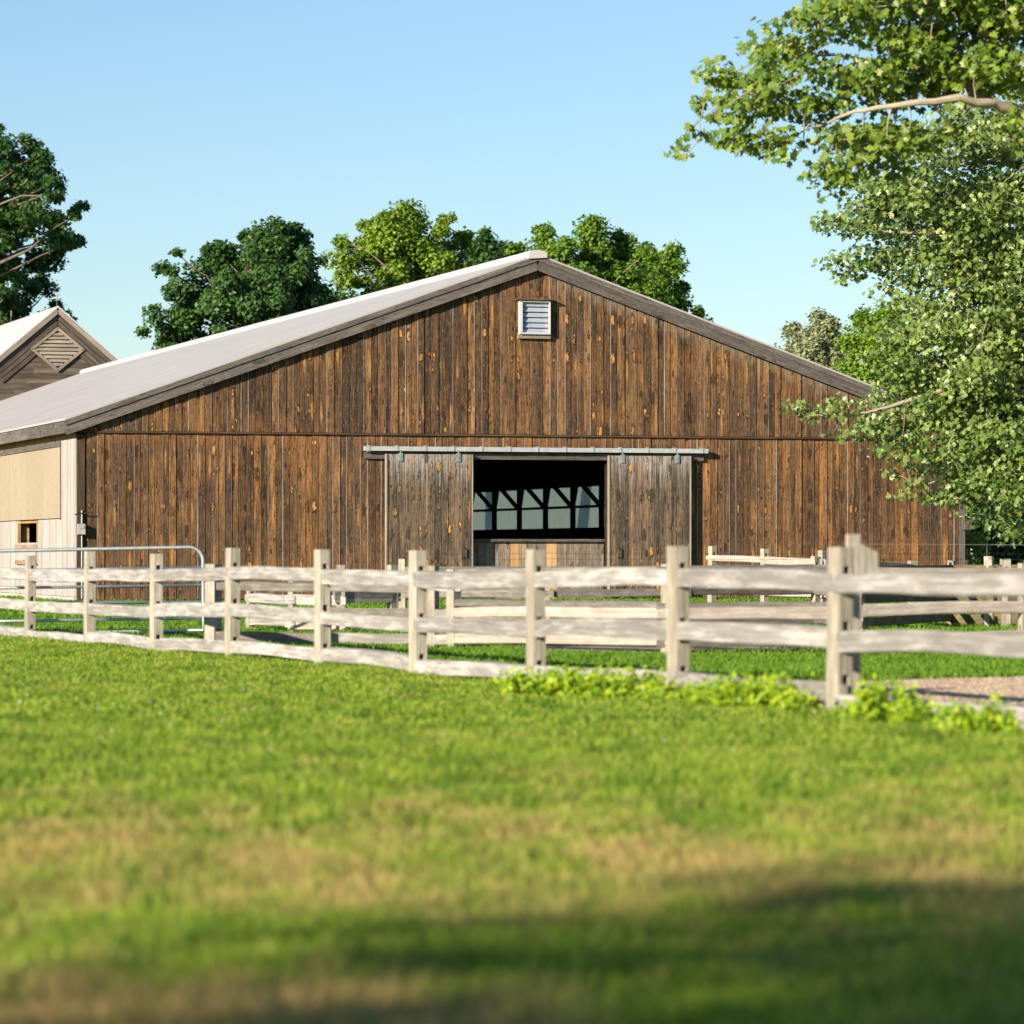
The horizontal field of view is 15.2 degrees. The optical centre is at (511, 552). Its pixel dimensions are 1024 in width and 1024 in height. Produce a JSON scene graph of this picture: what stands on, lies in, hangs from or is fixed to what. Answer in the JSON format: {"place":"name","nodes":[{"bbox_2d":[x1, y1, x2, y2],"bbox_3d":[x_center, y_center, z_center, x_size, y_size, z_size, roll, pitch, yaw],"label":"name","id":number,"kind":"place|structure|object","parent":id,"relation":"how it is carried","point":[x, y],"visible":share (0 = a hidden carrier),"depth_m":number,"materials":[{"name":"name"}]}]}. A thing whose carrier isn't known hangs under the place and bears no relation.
{"place":"outdoors","nodes":[
{"label":"outdoors","id":0,"kind":"place"},
{"bbox_2d":[0,554,1023,1023],"bbox_3d":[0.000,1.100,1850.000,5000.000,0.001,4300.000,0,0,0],"label":"ground","id":1,"kind":"structure","parent":0,"point":[624,922],"depth_m":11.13,"materials":[{"name":"green plant"}]},
{"bbox_2d":[0,273,77,325],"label":"broadleaf tree","id":2,"kind":"object","parent":1,"relation":"on","point":[17,303],"visible":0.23,"depth_m":185.16,"materials":[{"name":"green plant"}]},
{"bbox_2d":[0,123,92,302],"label":"broadleaf tree","id":3,"kind":"object","parent":1,"relation":"on","point":[25,183],"visible":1,"depth_m":174.56,"materials":[{"name":"green plant"}]},
{"bbox_2d":[0,306,118,400],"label":"silvered barn","id":4,"kind":"structure","parent":1,"relation":"on","point":[48,346],"depth_m":153.86,"materials":[{"name":"grey wood"}]},
{"bbox_2d":[0,545,204,632],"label":"tube gate","id":5,"kind":"structure","parent":1,"relation":"on","point":[199,551],"depth_m":50.28,"materials":[{"name":"metal"}]},
{"bbox_2d":[133,215,342,349],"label":"broadleaf tree","id":6,"kind":"object","parent":1,"relation":"on","point":[268,273],"visible":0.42,"depth_m":156.84,"materials":[{"name":"green plant"}]},
{"bbox_2d":[204,564,408,643],"bbox_3d":[-2.287,0.641,44.902,3.405,1.018,0.163,0,0,36],"label":"gateside fence","id":7,"kind":"object","parent":1,"relation":"on","point":[213,625],"visible":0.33,"depth_m":44.92,"materials":[{"name":"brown wood"}]},
{"bbox_2d":[245,565,400,632],"bbox_3d":[-2.874,0.656,52.859,2.524,0.988,1.059,0,0,28],"label":"fence","id":8,"kind":"object","parent":1,"relation":"on","point":[339,599],"visible":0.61,"depth_m":52.57,"materials":[{"name":"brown wood"}]},
{"bbox_2d":[322,198,478,302],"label":"broadleaf tree","id":9,"kind":"object","parent":1,"relation":"on","point":[392,249],"visible":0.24,"depth_m":164.87,"materials":[{"name":"green plant"}]},
{"bbox_2d":[0,250,964,601],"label":"riding barn","id":10,"kind":"structure","parent":1,"relation":"on","point":[510,410],"depth_m":86.83,"materials":[{"name":"brown wood"}]},
{"bbox_2d":[15,521,38,564],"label":"side window","id":11,"kind":"structure","parent":10,"relation":"in","point":[23,528],"depth_m":91.12,"materials":[{"name":"beige wood"}]},
{"bbox_2d":[75,510,88,597],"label":"meter box","id":12,"kind":"object","parent":10,"relation":"attached to","point":[81,528],"visible":1,"depth_m":83.83,"materials":[{"name":"metal"}]},
{"bbox_2d":[385,450,472,569],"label":"sliding door","id":13,"kind":"structure","parent":10,"relation":"in","point":[429,497],"depth_m":85.91,"materials":[{"name":"wood"}]},
{"bbox_2d":[473,492,491,530],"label":"window","id":14,"kind":"structure","parent":10,"relation":"in","point":[482,521],"depth_m":129.03,"materials":[{"name":"white"}]},
{"bbox_2d":[496,490,516,530],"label":"window","id":15,"kind":"structure","parent":10,"relation":"in","point":[506,520],"depth_m":126.26,"materials":[{"name":"white"}]},
{"bbox_2d":[521,489,542,529],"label":"window","id":16,"kind":"structure","parent":10,"relation":"in","point":[531,519],"depth_m":123.39,"materials":[{"name":"white"}]},
{"bbox_2d":[547,488,569,529],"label":"window","id":17,"kind":"structure","parent":10,"relation":"in","point":[558,519],"depth_m":120.65,"materials":[{"name":"white"}]},
{"bbox_2d":[574,486,598,528],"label":"window","id":18,"kind":"structure","parent":10,"relation":"in","point":[586,518],"depth_m":117.72,"materials":[{"name":"white"}]},
{"bbox_2d":[607,452,690,595],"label":"sliding door","id":19,"kind":"structure","parent":10,"relation":"in","point":[649,497],"depth_m":87.35,"materials":[{"name":"wood"}]},
{"bbox_2d":[959,516,974,529],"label":"nesting box","id":20,"kind":"object","parent":10,"relation":"attached to","point":[965,525],"visible":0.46,"depth_m":89.54,"materials":[{"name":"grey wood"}]},
{"bbox_2d":[460,225,513,265],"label":"broadleaf tree","id":21,"kind":"object","parent":1,"relation":"on","point":[489,248],"visible":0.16,"depth_m":171.44,"materials":[{"name":"green plant"}]},
{"bbox_2d":[0,546,1023,727],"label":"rail fence","id":22,"kind":"object","parent":1,"relation":"on","point":[839,583],"visible":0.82,"depth_m":31.42,"materials":[{"name":"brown wood"}]},
{"bbox_2d":[0,594,1023,702],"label":"grass","id":23,"kind":"structure","parent":1,"relation":"on","point":[793,662],"depth_m":40.11,"materials":[{"name":"green plant"}]},
{"bbox_2d":[492,666,547,695],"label":"leafy weed","id":24,"kind":"object","parent":1,"relation":"on","point":[514,685],"visible":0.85,"depth_m":29.18,"materials":[{"name":"green plant"}]},
{"bbox_2d":[511,660,571,693],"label":"leafy weed","id":25,"kind":"object","parent":1,"relation":"on","point":[537,675],"visible":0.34,"depth_m":29.38,"materials":[{"name":"green plant"}]},
{"bbox_2d":[530,665,608,696],"bbox_3d":[0.452,0.977,29.110,0.631,0.265,0.608,0,0,0],"label":"leafy weed","id":26,"kind":"object","parent":1,"relation":"on","point":[553,681],"visible":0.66,"depth_m":29.02,"materials":[{"name":"green plant"}]},
{"bbox_2d":[558,664,617,697],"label":"leafy weed","id":27,"kind":"object","parent":1,"relation":"on","point":[586,679],"visible":0.62,"depth_m":28.88,"materials":[{"name":"green plant"}]},
{"bbox_2d":[503,213,678,306],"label":"broadleaf tree","id":28,"kind":"object","parent":1,"relation":"on","point":[599,255],"visible":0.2,"depth_m":167.39,"materials":[{"name":"green plant"}]},
{"bbox_2d":[591,665,665,698],"bbox_3d":[0.891,0.973,28.798,0.611,0.272,0.582,0,0,0],"label":"leafy weed","id":29,"kind":"object","parent":1,"relation":"on","point":[625,685],"visible":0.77,"depth_m":28.68,"materials":[{"name":"green plant"}]},
{"bbox_2d":[626,672,679,699],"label":"leafy weed","id":30,"kind":"object","parent":1,"relation":"on","point":[650,691],"visible":0.64,"depth_m":28.40,"materials":[{"name":"green plant"}]},
{"bbox_2d":[617,239,713,322],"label":"broadleaf tree","id":31,"kind":"object","parent":1,"relation":"on","point":[672,264],"visible":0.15,"depth_m":174.76,"materials":[{"name":"green plant"}]},
{"bbox_2d":[658,674,717,701],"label":"leafy weed","id":32,"kind":"object","parent":1,"relation":"on","point":[680,694],"visible":0.35,"depth_m":27.79,"materials":[{"name":"green plant"}]},
{"bbox_2d":[398,543,1017,629],"bbox_3d":[4.102,0.506,54.777,11.616,1.288,4.481,0,0,0],"label":"cross fence","id":33,"kind":"object","parent":1,"relation":"on","point":[987,619],"visible":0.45,"depth_m":55.45,"materials":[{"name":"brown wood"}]},
{"bbox_2d":[671,673,753,706],"bbox_3d":[1.484,0.983,27.185,0.541,0.258,0.554,0,0,-37],"label":"leafy weed","id":34,"kind":"object","parent":1,"relation":"on","point":[703,697],"visible":0.45,"depth_m":27.14,"materials":[{"name":"green plant"}]},
{"bbox_2d":[427,563,1023,652],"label":"paddock fence","id":35,"kind":"object","parent":1,"relation":"on","point":[457,606],"visible":0.5,"depth_m":41.90,"materials":[{"name":"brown wood"}]},
{"bbox_2d":[706,669,779,709],"bbox_3d":[1.677,0.961,26.927,0.608,0.300,0.625,0,0,22],"label":"leafy weed","id":36,"kind":"object","parent":1,"relation":"on","point":[729,692],"visible":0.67,"depth_m":26.80,"materials":[{"name":"green plant"}]},
{"bbox_2d":[739,666,824,709],"bbox_3d":[1.917,0.949,26.742,0.685,0.323,0.599,0,0,0],"label":"leafy weed","id":37,"kind":"object","parent":1,"relation":"on","point":[770,695],"visible":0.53,"depth_m":26.66,"materials":[{"name":"green plant"}]},
{"bbox_2d":[770,678,825,712],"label":"leafy weed","id":38,"kind":"object","parent":1,"relation":"on","point":[789,700],"visible":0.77,"depth_m":26.29,"materials":[{"name":"green plant"}]},
{"bbox_2d":[769,306,852,370],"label":"broadleaf tree","id":39,"kind":"object","parent":1,"relation":"on","point":[813,344],"visible":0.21,"depth_m":139.36,"materials":[{"name":"green plant"}]},
{"bbox_2d":[664,0,1023,203],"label":"maple tree","id":40,"kind":"object","parent":1,"relation":"on","point":[990,65],"visible":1,"depth_m":45.62,"materials":[{"name":"green plant"}]},
{"bbox_2d":[706,546,1010,626],"bbox_3d":[6.633,0.518,60.256,3.876,1.264,9.296,0,0,-20],"label":"tall fence","id":41,"kind":"object","parent":1,"relation":"on","point":[764,556],"visible":0.38,"depth_m":62.59,"materials":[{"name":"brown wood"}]},
{"bbox_2d":[831,689,889,718],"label":"leafy weed","id":42,"kind":"object","parent":1,"relation":"on","point":[846,707],"visible":0.1,"depth_m":25.16,"materials":[{"name":"green plant"}]},
{"bbox_2d":[846,534,877,694],"bbox_3d":[2.460,0.484,26.935,0.241,1.232,0.117,0,0,-13],"label":"fence post","id":43,"kind":"object","parent":1,"relation":"on","point":[865,559],"visible":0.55,"depth_m":26.87,"materials":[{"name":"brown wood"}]},
{"bbox_2d":[829,296,925,396],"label":"broadleaf tree","id":44,"kind":"object","parent":1,"relation":"on","point":[856,345],"visible":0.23,"depth_m":131.12,"materials":[{"name":"green plant"}]},
{"bbox_2d":[838,673,923,723],"bbox_3d":[2.397,0.937,24.618,0.507,0.341,0.500,0,0,-17],"label":"leafy weed","id":45,"kind":"object","parent":1,"relation":"on","point":[873,696],"visible":0.82,"depth_m":24.53,"materials":[{"name":"green plant"}]},
{"bbox_2d":[781,88,1023,548],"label":"maple tree","id":46,"kind":"object","parent":1,"relation":"on","point":[979,381],"visible":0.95,"depth_m":65.27,"materials":[{"name":"green plant"}]},
{"bbox_2d":[884,691,944,724],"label":"leafy weed","id":47,"kind":"object","parent":1,"relation":"on","point":[913,713],"visible":0.67,"depth_m":24.19,"materials":[{"name":"green plant"}]},
{"bbox_2d":[925,698,994,733],"bbox_3d":[2.719,0.991,23.246,0.435,0.232,0.434,0,0,0],"label":"leafy weed","id":48,"kind":"object","parent":1,"relation":"on","point":[942,718],"visible":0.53,"depth_m":23.20,"materials":[{"name":"green plant"}]},
{"bbox_2d":[965,523,999,564],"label":"shrub","id":49,"kind":"object","parent":1,"relation":"on","point":[977,548],"visible":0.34,"depth_m":95.97,"materials":[{"name":"green plant"}]},
{"bbox_2d":[945,691,1021,734],"bbox_3d":[2.823,0.969,22.982,0.461,0.276,0.449,0,0,17],"label":"leafy weed","id":50,"kind":"object","parent":1,"relation":"on","point":[994,718],"visible":0.81,"depth_m":22.94,"materials":[{"name":"green plant"}]},
{"bbox_2d":[965,402,1023,564],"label":"broadleaf tree","id":51,"kind":"object","parent":1,"relation":"on","point":[996,551],"visible":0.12,"depth_m":103.22,"materials":[{"name":"green plant"}]},
{"bbox_2d":[988,710,1023,737],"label":"leafy weed","id":52,"kind":"object","parent":1,"relation":"on","point":[1015,727],"visible":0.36,"depth_m":22.61,"materials":[{"name":"green plant"}]},
{"bbox_2d":[0,0,1023,553],"label":"sky","id":53,"kind":"structure","parent":0,"point":[184,124],"materials":[{"name":"blue"}]},
{"bbox_2d":[446,646,819,652],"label":"dirt track","id":54,"kind":"structure","parent":0,"point":[606,648],"depth_m":44.05,"materials":[{"name":"beige soil"}]},
{"bbox_2d":[860,676,1023,705],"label":"gravel path","id":55,"kind":"structure","parent":0,"point":[976,694],"depth_m":30.82,"materials":[{"name":"beige gravel"}]}
]}

